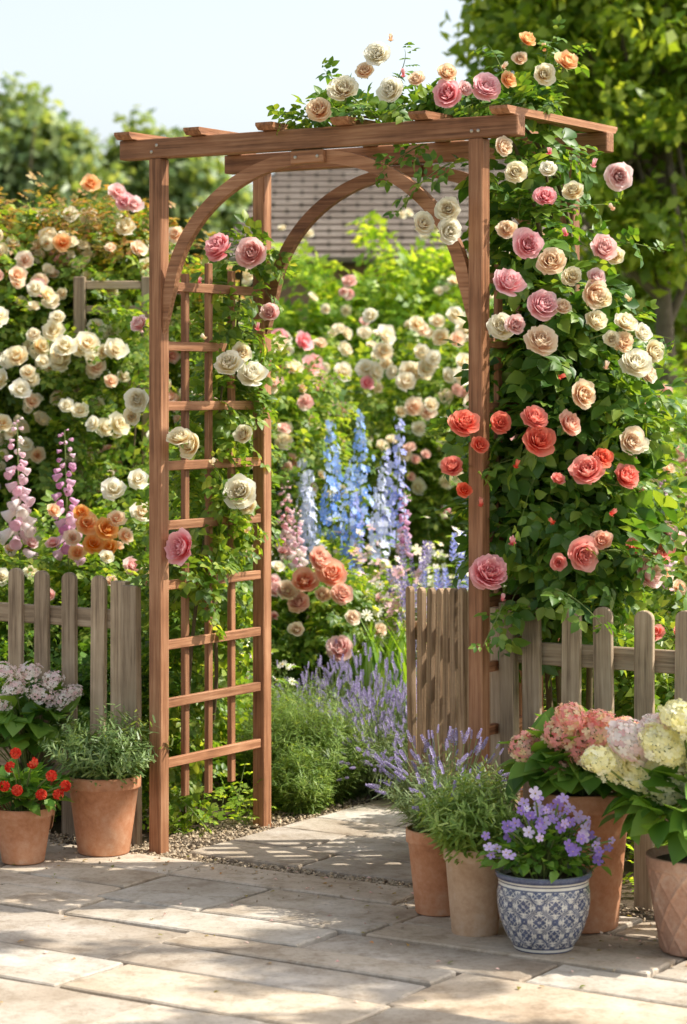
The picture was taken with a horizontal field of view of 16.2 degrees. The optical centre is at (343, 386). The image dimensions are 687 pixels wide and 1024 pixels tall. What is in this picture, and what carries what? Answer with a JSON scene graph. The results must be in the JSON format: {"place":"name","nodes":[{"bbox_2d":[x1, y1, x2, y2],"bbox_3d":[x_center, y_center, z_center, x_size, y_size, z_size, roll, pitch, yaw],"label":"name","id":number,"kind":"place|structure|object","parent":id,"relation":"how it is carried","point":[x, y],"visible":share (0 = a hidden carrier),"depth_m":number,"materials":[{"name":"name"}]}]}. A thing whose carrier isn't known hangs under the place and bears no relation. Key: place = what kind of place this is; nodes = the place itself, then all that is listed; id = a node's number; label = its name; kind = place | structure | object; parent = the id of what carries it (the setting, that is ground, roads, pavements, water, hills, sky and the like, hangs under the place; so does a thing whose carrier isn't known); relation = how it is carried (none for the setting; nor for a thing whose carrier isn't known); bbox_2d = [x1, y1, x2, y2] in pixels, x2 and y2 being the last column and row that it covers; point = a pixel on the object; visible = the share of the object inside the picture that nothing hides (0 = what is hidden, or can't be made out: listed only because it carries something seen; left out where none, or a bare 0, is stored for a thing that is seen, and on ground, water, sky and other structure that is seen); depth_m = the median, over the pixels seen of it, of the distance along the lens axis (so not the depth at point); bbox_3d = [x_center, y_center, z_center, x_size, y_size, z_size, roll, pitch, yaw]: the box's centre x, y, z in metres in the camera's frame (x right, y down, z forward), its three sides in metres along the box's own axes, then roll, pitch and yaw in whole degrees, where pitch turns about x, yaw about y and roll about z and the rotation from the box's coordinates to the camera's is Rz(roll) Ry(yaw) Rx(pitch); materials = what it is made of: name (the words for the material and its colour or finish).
{"place":"outdoors","nodes":[
{"label":"outdoors","id":0,"kind":"place"},
{"bbox_2d":[0,0,513,197],"label":"sky","id":1,"kind":"structure","parent":0,"point":[213,64],"materials":[{"name":"white"}]},
{"bbox_2d":[0,794,686,1023],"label":"patio paving","id":2,"kind":"structure","parent":0,"point":[132,966],"depth_m":6.29,"materials":[{"name":"stone"}]},
{"bbox_2d":[0,747,74,864],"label":"potted geranium","id":3,"kind":"object","parent":2,"relation":"on","point":[25,820],"visible":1,"depth_m":7.41,"materials":[{"name":"ceramic"}]},
{"bbox_2d":[35,703,177,856],"bbox_3d":[-0.761,1.234,7.616,0.460,0.480,0.454,0,0,-26],"label":"potted rosemary","id":4,"kind":"object","parent":2,"relation":"on","point":[105,774],"visible":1,"depth_m":7.55,"materials":[{"name":"ceramic"}]},
{"bbox_2d":[1,855,686,1013],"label":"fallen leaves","id":5,"kind":"object","parent":2,"relation":"on","point":[518,987],"visible":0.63,"depth_m":6.49,"materials":[{"name":"brown plant"}]},
{"bbox_2d":[365,724,526,916],"bbox_3d":[0.302,1.211,6.782,0.485,0.526,0.448,0,0,0],"label":"potted lavender","id":6,"kind":"object","parent":2,"relation":"on","point":[429,879],"visible":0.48,"depth_m":6.71,"materials":[{"name":"ceramic"}]},
{"bbox_2d":[407,762,541,936],"bbox_3d":[0.360,1.238,6.506,0.382,0.471,0.387,0,0,0],"label":"potted herb","id":7,"kind":"object","parent":2,"relation":"on","point":[457,827],"visible":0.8,"depth_m":6.44,"materials":[{"name":"ceramic"}]},
{"bbox_2d":[476,786,614,953],"bbox_3d":[0.527,1.259,6.317,0.364,0.429,0.307,0,0,0],"label":"potted viola","id":8,"kind":"object","parent":2,"relation":"on","point":[543,895],"visible":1,"depth_m":6.24,"materials":[{"name":"ceramic"}]},
{"bbox_2d":[497,701,639,933],"bbox_3d":[0.646,1.160,6.589,0.461,0.629,0.476,0,0,0],"label":"potted hydrangea","id":9,"kind":"object","parent":2,"relation":"on","point":[552,745],"visible":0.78,"depth_m":6.47,"materials":[{"name":"plant"}]},
{"bbox_2d":[579,698,686,957],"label":"potted hydrangea","id":10,"kind":"object","parent":2,"relation":"on","point":[646,779],"visible":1,"depth_m":6.21,"materials":[{"name":"plant"}]},
{"bbox_2d":[50,603,653,914],"bbox_3d":[3.073,1.499,12.475,8.996,0.001,11.934,0,0,32],"label":"planting bed","id":11,"kind":"object","parent":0,"point":[627,896],"depth_m":8.22,"materials":[{"name":"soil"}]},
{"bbox_2d":[0,417,41,667],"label":"foxglove","id":12,"kind":"object","parent":11,"relation":"on","point":[24,521],"visible":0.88,"depth_m":8.81,"materials":[{"name":"pink plant"}]},
{"bbox_2d":[0,660,89,829],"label":"potted hydrangea","id":13,"kind":"object","parent":11,"relation":"on","point":[30,699],"visible":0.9,"depth_m":7.92,"materials":[{"name":"plant"}]},
{"bbox_2d":[48,429,90,700],"bbox_3d":[-0.989,0.825,8.897,0.270,1.341,0.283,0,0,-25],"label":"foxglove","id":14,"kind":"object","parent":11,"relation":"on","point":[69,520],"visible":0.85,"depth_m":8.84,"materials":[{"name":"pink plant"}]},
{"bbox_2d":[0,568,141,847],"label":"picket fence","id":15,"kind":"object","parent":11,"relation":"on","point":[120,618],"visible":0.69,"depth_m":7.94,"materials":[{"name":"brown wood"}]},
{"bbox_2d":[0,468,191,651],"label":"rose bush","id":16,"kind":"object","parent":11,"relation":"on","point":[106,531],"visible":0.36,"depth_m":8.79,"materials":[{"name":"orange plant"}]},
{"bbox_2d":[0,604,201,818],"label":"shrub","id":17,"kind":"object","parent":11,"relation":"on","point":[84,671],"visible":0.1,"depth_m":8.41,"materials":[{"name":"green plant"}]},
{"bbox_2d":[30,293,177,525],"bbox_3d":[-0.957,0.552,10.059,0.745,1.887,0.457,0,0,0],"label":"rose bush","id":18,"kind":"object","parent":11,"relation":"on","point":[134,356],"visible":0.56,"depth_m":9.99,"materials":[{"name":"green plant"}]},
{"bbox_2d":[73,277,148,568],"bbox_3d":[-0.973,0.505,10.200,0.337,1.940,0.050,0,0,0],"label":"trellis fence","id":19,"kind":"object","parent":11,"relation":"on","point":[81,285],"visible":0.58,"depth_m":10.18,"materials":[{"name":"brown wood"}]},
{"bbox_2d":[0,535,271,794],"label":"rose bush","id":20,"kind":"object","parent":11,"relation":"on","point":[103,566],"visible":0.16,"depth_m":8.78,"materials":[{"name":"green plant"}]},
{"bbox_2d":[0,171,390,660],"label":"rose hedge","id":21,"kind":"object","parent":11,"relation":"on","point":[36,296],"visible":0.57,"depth_m":10.36,"materials":[{"name":"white plant"}]},
{"bbox_2d":[123,209,299,834],"bbox_3d":[-0.454,0.478,8.132,0.756,2.169,0.914,0,0,-31],"label":"climbing rose","id":22,"kind":"object","parent":11,"relation":"on","point":[240,359],"visible":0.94,"depth_m":7.99,"materials":[{"name":"green plant"}]},
{"bbox_2d":[192,655,252,761],"bbox_3d":[-0.503,1.182,9.382,0.419,0.618,0.489,0,0,0],"label":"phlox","id":23,"kind":"object","parent":11,"relation":"on","point":[251,669],"visible":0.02,"depth_m":9.33,"materials":[{"name":"green plant"}]},
{"bbox_2d":[215,641,298,774],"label":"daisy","id":24,"kind":"object","parent":11,"relation":"on","point":[278,679],"visible":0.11,"depth_m":9.21,"materials":[{"name":"green plant"}]},
{"bbox_2d":[235,664,317,781],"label":"herb bush","id":25,"kind":"object","parent":11,"relation":"on","point":[243,724],"visible":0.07,"depth_m":8.92,"materials":[{"name":"green plant"}]},
{"bbox_2d":[235,682,330,796],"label":"herb bush","id":26,"kind":"object","parent":11,"relation":"on","point":[249,760],"visible":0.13,"depth_m":8.72,"materials":[{"name":"green plant"}]},
{"bbox_2d":[272,481,298,702],"bbox_3d":[-0.211,0.944,10.020,0.264,1.103,0.297,0,0,26],"label":"foxglove","id":27,"kind":"object","parent":11,"relation":"on","point":[286,530],"visible":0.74,"depth_m":10.04,"materials":[{"name":"pink plant"}]},
{"bbox_2d":[274,448,297,607],"bbox_3d":[-0.257,0.863,10.599,0.245,1.264,0.344,0,0,0],"label":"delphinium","id":28,"kind":"object","parent":11,"relation":"on","point":[283,512],"visible":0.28,"depth_m":10.55,"materials":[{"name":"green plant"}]},
{"bbox_2d":[278,520,295,576],"bbox_3d":[-0.254,1.019,10.168,0.306,0.953,0.273,0,0,0],"label":"foxglove","id":29,"kind":"object","parent":11,"relation":"on","point":[281,560],"visible":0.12,"depth_m":10.15,"materials":[{"name":"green plant"}]},
{"bbox_2d":[226,658,355,725],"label":"lavender","id":30,"kind":"object","parent":11,"relation":"on","point":[316,670],"visible":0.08,"depth_m":9.26,"materials":[{"name":"purple plant"}]},
{"bbox_2d":[286,506,308,704],"bbox_3d":[-0.162,0.992,9.922,0.353,1.006,0.255,0,0,0],"label":"foxglove","id":31,"kind":"object","parent":11,"relation":"on","point":[301,551],"visible":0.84,"depth_m":9.89,"materials":[{"name":"pink plant"}]},
{"bbox_2d":[290,458,318,566],"bbox_3d":[-0.143,0.901,10.407,0.278,1.188,0.316,0,0,0],"label":"delphinium","id":32,"kind":"object","parent":11,"relation":"on","point":[299,483],"visible":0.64,"depth_m":10.39,"materials":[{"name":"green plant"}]},
{"bbox_2d":[298,470,317,566],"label":"delphinium","id":33,"kind":"object","parent":11,"relation":"on","point":[307,498],"visible":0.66,"depth_m":10.30,"materials":[{"name":"blue plant"}]},
{"bbox_2d":[300,483,316,566],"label":"delphinium","id":34,"kind":"object","parent":11,"relation":"on","point":[304,528],"visible":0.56,"depth_m":10.30,"materials":[{"name":"blue plant"}]},
{"bbox_2d":[239,655,391,741],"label":"lavender","id":35,"kind":"object","parent":11,"relation":"on","point":[341,682],"visible":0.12,"depth_m":8.98,"materials":[{"name":"purple plant"}]},
{"bbox_2d":[215,545,416,717],"bbox_3d":[-0.158,1.131,9.954,1.005,0.967,0.742,0,0,0],"label":"rose bush","id":36,"kind":"object","parent":11,"relation":"on","point":[276,566],"visible":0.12,"depth_m":9.83,"materials":[{"name":"green plant"}]},
{"bbox_2d":[251,672,382,804],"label":"herb bush","id":37,"kind":"object","parent":11,"relation":"on","point":[343,785],"visible":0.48,"depth_m":8.56,"materials":[{"name":"green plant"}]},
{"bbox_2d":[250,545,388,703],"bbox_3d":[-0.088,1.060,9.724,0.642,0.873,0.638,0,0,0],"label":"rose bush","id":38,"kind":"object","parent":11,"relation":"on","point":[331,574],"visible":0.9,"depth_m":9.54,"materials":[{"name":"pink plant"}]},
{"bbox_2d":[281,517,360,703],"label":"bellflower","id":39,"kind":"object","parent":11,"relation":"on","point":[318,541],"visible":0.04,"depth_m":10.25,"materials":[{"name":"white plant"}]},
{"bbox_2d":[275,635,379,716],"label":"lavender","id":40,"kind":"object","parent":11,"relation":"on","point":[337,663],"visible":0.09,"depth_m":9.42,"materials":[{"name":"purple plant"}]},
{"bbox_2d":[318,420,348,560],"bbox_3d":[-0.057,0.819,10.385,0.276,1.353,0.251,0,0,-36],"label":"delphinium","id":41,"kind":"object","parent":11,"relation":"on","point":[333,511],"visible":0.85,"depth_m":10.39,"materials":[{"name":"blue plant"}]},
{"bbox_2d":[309,706,379,800],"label":"herb bush","id":42,"kind":"object","parent":11,"relation":"on","point":[357,792],"visible":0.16,"depth_m":8.66,"materials":[{"name":"green plant"}]},
{"bbox_2d":[332,628,361,701],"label":"iris leaves","id":43,"kind":"object","parent":11,"relation":"on","point":[351,662],"visible":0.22,"depth_m":9.48,"materials":[{"name":"green plant"}]},
{"bbox_2d":[336,466,360,573],"bbox_3d":[0.025,0.918,10.275,0.321,1.155,0.300,0,0,0],"label":"delphinium","id":44,"kind":"object","parent":11,"relation":"on","point":[351,486],"visible":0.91,"depth_m":10.27,"materials":[{"name":"blue plant"}]},
{"bbox_2d":[294,643,405,739],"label":"lavender","id":45,"kind":"object","parent":11,"relation":"on","point":[353,684],"visible":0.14,"depth_m":9.09,"materials":[{"name":"purple plant"}]},
{"bbox_2d":[328,529,379,683],"bbox_3d":[-0.001,1.033,10.172,0.375,0.865,0.374,0,0,0],"label":"phlox","id":46,"kind":"object","parent":11,"relation":"on","point":[354,549],"visible":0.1,"depth_m":10.19,"materials":[{"name":"white plant"}]},
{"bbox_2d":[23,208,686,587],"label":"leafy hedge","id":47,"kind":"object","parent":11,"relation":"on","point":[395,302],"visible":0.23,"depth_m":14.30,"materials":[{"name":"green plant"}]},
{"bbox_2d":[345,491,368,576],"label":"delphinium","id":48,"kind":"object","parent":11,"relation":"on","point":[356,503],"visible":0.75,"depth_m":10.31,"materials":[{"name":"blue plant"}]},
{"bbox_2d":[53,699,667,891],"bbox_3d":[0.944,1.519,8.910,6.068,0.569,3.481,0,0,32],"label":"ground cover","id":49,"kind":"object","parent":11,"relation":"on","point":[174,815],"visible":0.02,"depth_m":8.21,"materials":[{"name":"green plant"}]},
{"bbox_2d":[346,409,374,566],"bbox_3d":[0.078,0.795,10.485,0.306,1.400,0.293,0,0,31],"label":"delphinium","id":50,"kind":"object","parent":11,"relation":"on","point":[361,478],"visible":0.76,"depth_m":10.51,"materials":[{"name":"blue plant"}]},
{"bbox_2d":[326,551,403,663],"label":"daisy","id":51,"kind":"object","parent":11,"relation":"on","point":[383,563],"visible":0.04,"depth_m":10.15,"materials":[{"name":"white plant"}]},
{"bbox_2d":[114,105,616,854],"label":"garden arch","id":52,"kind":"structure","parent":11,"relation":"on","point":[446,137],"depth_m":7.64,"materials":[{"name":"brown wood"}]},
{"bbox_2d":[405,586,493,796],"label":"garden gate","id":53,"kind":"structure","parent":52,"relation":"attached to","point":[441,636],"depth_m":7.61,"materials":[{"name":"brown wood"}]},
{"bbox_2d":[349,616,382,718],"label":"iris leaves","id":54,"kind":"object","parent":11,"relation":"on","point":[371,642],"visible":0.3,"depth_m":9.38,"materials":[{"name":"green plant"}]},
{"bbox_2d":[367,623,387,661],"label":"iris leaves","id":55,"kind":"object","parent":11,"relation":"on","point":[378,644],"visible":0.09,"depth_m":9.59,"materials":[{"name":"green plant"}]},
{"bbox_2d":[368,466,390,603],"bbox_3d":[0.140,0.919,10.383,0.292,1.153,0.296,0,0,0],"label":"delphinium","id":56,"kind":"object","parent":11,"relation":"on","point":[380,525],"visible":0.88,"depth_m":10.36,"materials":[{"name":"blue plant"}]},
{"bbox_2d":[363,448,398,629],"bbox_3d":[0.203,0.887,10.893,0.303,1.216,0.291,0,0,17],"label":"delphinium","id":57,"kind":"object","parent":11,"relation":"on","point":[388,472],"visible":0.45,"depth_m":10.90,"materials":[{"name":"blue plant"}]},
{"bbox_2d":[350,524,418,626],"bbox_3d":[0.159,1.025,10.385,0.395,0.872,0.376,0,0,0],"label":"phlox","id":58,"kind":"object","parent":11,"relation":"on","point":[377,543],"visible":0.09,"depth_m":10.33,"materials":[{"name":"white plant"}]},
{"bbox_2d":[355,674,416,796],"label":"lavender","id":59,"kind":"object","parent":11,"relation":"on","point":[397,744],"visible":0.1,"depth_m":8.55,"materials":[{"name":"purple plant"}]},
{"bbox_2d":[355,580,416,658],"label":"daisy","id":60,"kind":"object","parent":11,"relation":"on","point":[378,611],"visible":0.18,"depth_m":9.69,"materials":[{"name":"white plant"}]},
{"bbox_2d":[367,688,407,743],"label":"lavender","id":61,"kind":"object","parent":11,"relation":"on","point":[395,717],"visible":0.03,"depth_m":8.88,"materials":[{"name":"purple plant"}]},
{"bbox_2d":[369,627,406,721],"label":"iris leaves","id":62,"kind":"object","parent":11,"relation":"on","point":[389,650],"visible":0.3,"depth_m":9.24,"materials":[{"name":"green plant"}]},
{"bbox_2d":[367,565,426,661],"bbox_3d":[0.248,1.101,9.800,0.328,0.740,0.307,0,0,0],"label":"phlox","id":63,"kind":"object","parent":11,"relation":"on","point":[390,599],"visible":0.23,"depth_m":9.75,"materials":[{"name":"white plant"}]},
{"bbox_2d":[388,619,406,683],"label":"iris leaves","id":64,"kind":"object","parent":11,"relation":"on","point":[402,643],"visible":0.15,"depth_m":9.38,"materials":[{"name":"green plant"}]},
{"bbox_2d":[383,417,414,601],"bbox_3d":[0.204,0.812,10.614,0.325,1.366,0.328,0,0,0],"label":"delphinium","id":65,"kind":"object","parent":11,"relation":"on","point":[395,494],"visible":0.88,"depth_m":10.60,"materials":[{"name":"blue plant"}]},
{"bbox_2d":[392,486,419,604],"bbox_3d":[0.259,0.963,10.425,0.285,1.064,0.289,0,0,-27],"label":"foxglove","id":66,"kind":"object","parent":11,"relation":"on","point":[401,538],"visible":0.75,"depth_m":10.44,"materials":[{"name":"purple plant"}]},
{"bbox_2d":[380,529,451,642],"bbox_3d":[0.297,1.024,10.107,0.282,0.868,0.325,0,0,19],"label":"salvia","id":67,"kind":"object","parent":11,"relation":"on","point":[395,579],"visible":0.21,"depth_m":10.03,"materials":[{"name":"purple plant"}]},
{"bbox_2d":[383,516,468,642],"bbox_3d":[0.371,1.009,10.312,0.407,0.903,0.403,0,0,0],"label":"phlox","id":68,"kind":"object","parent":11,"relation":"on","point":[419,549],"visible":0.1,"depth_m":10.21,"materials":[{"name":"white plant"}]},
{"bbox_2d":[396,540,460,659],"bbox_3d":[0.342,1.050,9.692,0.344,0.858,0.301,0,0,-44],"label":"salvia","id":69,"kind":"object","parent":11,"relation":"on","point":[402,586],"visible":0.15,"depth_m":9.71,"materials":[{"name":"purple plant"}]},
{"bbox_2d":[422,531,468,590],"bbox_3d":[0.452,1.029,9.909,0.342,0.881,0.301,0,0,-36],"label":"salvia","id":70,"kind":"object","parent":11,"relation":"on","point":[465,582],"visible":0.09,"depth_m":9.88,"materials":[{"name":"purple plant"}]},
{"bbox_2d":[415,526,505,620],"bbox_3d":[0.476,1.028,10.204,0.387,0.864,0.380,0,0,-27],"label":"phlox","id":71,"kind":"object","parent":11,"relation":"on","point":[431,580],"visible":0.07,"depth_m":10.23,"materials":[{"name":"white plant"}]},
{"bbox_2d":[238,252,686,600],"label":"rose hedge","id":72,"kind":"object","parent":11,"relation":"on","point":[427,484],"visible":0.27,"depth_m":12.10,"materials":[{"name":"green plant"}]},
{"bbox_2d":[266,15,686,709],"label":"climbing rose","id":73,"kind":"object","parent":11,"relation":"on","point":[588,515],"visible":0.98,"depth_m":7.04,"materials":[{"name":"green plant"}]},
{"bbox_2d":[439,0,686,439],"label":"tree","id":74,"kind":"object","parent":11,"relation":"on","point":[637,102],"visible":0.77,"depth_m":15.69,"materials":[{"name":"green plant"}]},
{"bbox_2d":[490,601,686,911],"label":"picket fence","id":75,"kind":"object","parent":11,"relation":"on","point":[604,658],"visible":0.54,"depth_m":6.97,"materials":[{"name":"brown wood"}]},
{"bbox_2d":[543,531,686,840],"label":"rose bush","id":76,"kind":"object","parent":11,"relation":"on","point":[660,603],"visible":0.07,"depth_m":7.61,"materials":[{"name":"green plant"}]},
{"bbox_2d":[652,480,672,591],"bbox_3d":[1.171,0.915,8.984,0.307,1.160,0.280,0,0,0],"label":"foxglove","id":77,"kind":"object","parent":11,"relation":"on","point":[669,565],"visible":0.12,"depth_m":9.00,"materials":[{"name":"pink plant"}]},
{"bbox_2d":[645,461,686,599],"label":"rose bush","id":78,"kind":"object","parent":11,"relation":"on","point":[672,469],"visible":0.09,"depth_m":9.48,"materials":[{"name":"green plant"}]},
{"bbox_2d":[659,481,676,589],"bbox_3d":[1.240,0.919,9.068,0.324,1.152,0.266,0,0,0],"label":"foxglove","id":79,"kind":"object","parent":11,"relation":"on","point":[674,562],"visible":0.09,"depth_m":9.10,"materials":[{"name":"pink plant"}]},
{"bbox_2d":[51,795,654,920],"bbox_3d":[-0.791,1.491,6.131,9.695,0.001,6.197,0,0,32],"label":"patio bedding","id":80,"kind":"object","parent":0,"point":[646,917],"visible":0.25,"depth_m":7.95,"materials":[{"name":"gravel"}]},
{"bbox_2d":[271,741,342,815],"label":"herb bush","id":81,"kind":"object","parent":80,"relation":"on","point":[305,787],"visible":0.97,"depth_m":8.36,"materials":[{"name":"green plant"}]},
{"bbox_2d":[45,793,657,971],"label":"gravel","id":82,"kind":"structure","parent":80,"relation":"on","point":[206,837],"depth_m":7.78,"materials":[{"name":"beige gravel"}]},
{"bbox_2d":[315,677,416,799],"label":"lavender","id":83,"kind":"object","parent":80,"relation":"on","point":[372,770],"visible":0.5,"depth_m":8.63,"materials":[{"name":"purple plant"}]},
{"bbox_2d":[340,653,416,752],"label":"lavender","id":84,"kind":"object","parent":80,"relation":"on","point":[395,687],"visible":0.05,"depth_m":8.93,"materials":[{"name":"purple plant"}]},
{"bbox_2d":[361,538,505,593],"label":"ground","id":85,"kind":"structure","parent":0,"point":[431,563],"depth_m":19.60,"materials":[{"name":"green plant"}]},
{"bbox_2d":[0,71,129,267],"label":"tree","id":86,"kind":"object","parent":85,"relation":"on","point":[35,137],"visible":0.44,"depth_m":43.37,"materials":[{"name":"green plant"}]},
{"bbox_2d":[85,105,252,303],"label":"tree","id":87,"kind":"object","parent":85,"relation":"on","point":[195,181],"visible":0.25,"depth_m":45.29,"materials":[{"name":"green plant"}]},
{"bbox_2d":[544,3,686,379],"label":"tree","id":88,"kind":"object","parent":85,"relation":"on","point":[679,326],"visible":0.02,"depth_m":20.57,"materials":[{"name":"green plant"}]},
{"bbox_2d":[224,159,686,527],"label":"house","id":89,"kind":"structure","parent":0,"point":[296,196],"depth_m":25.30,"materials":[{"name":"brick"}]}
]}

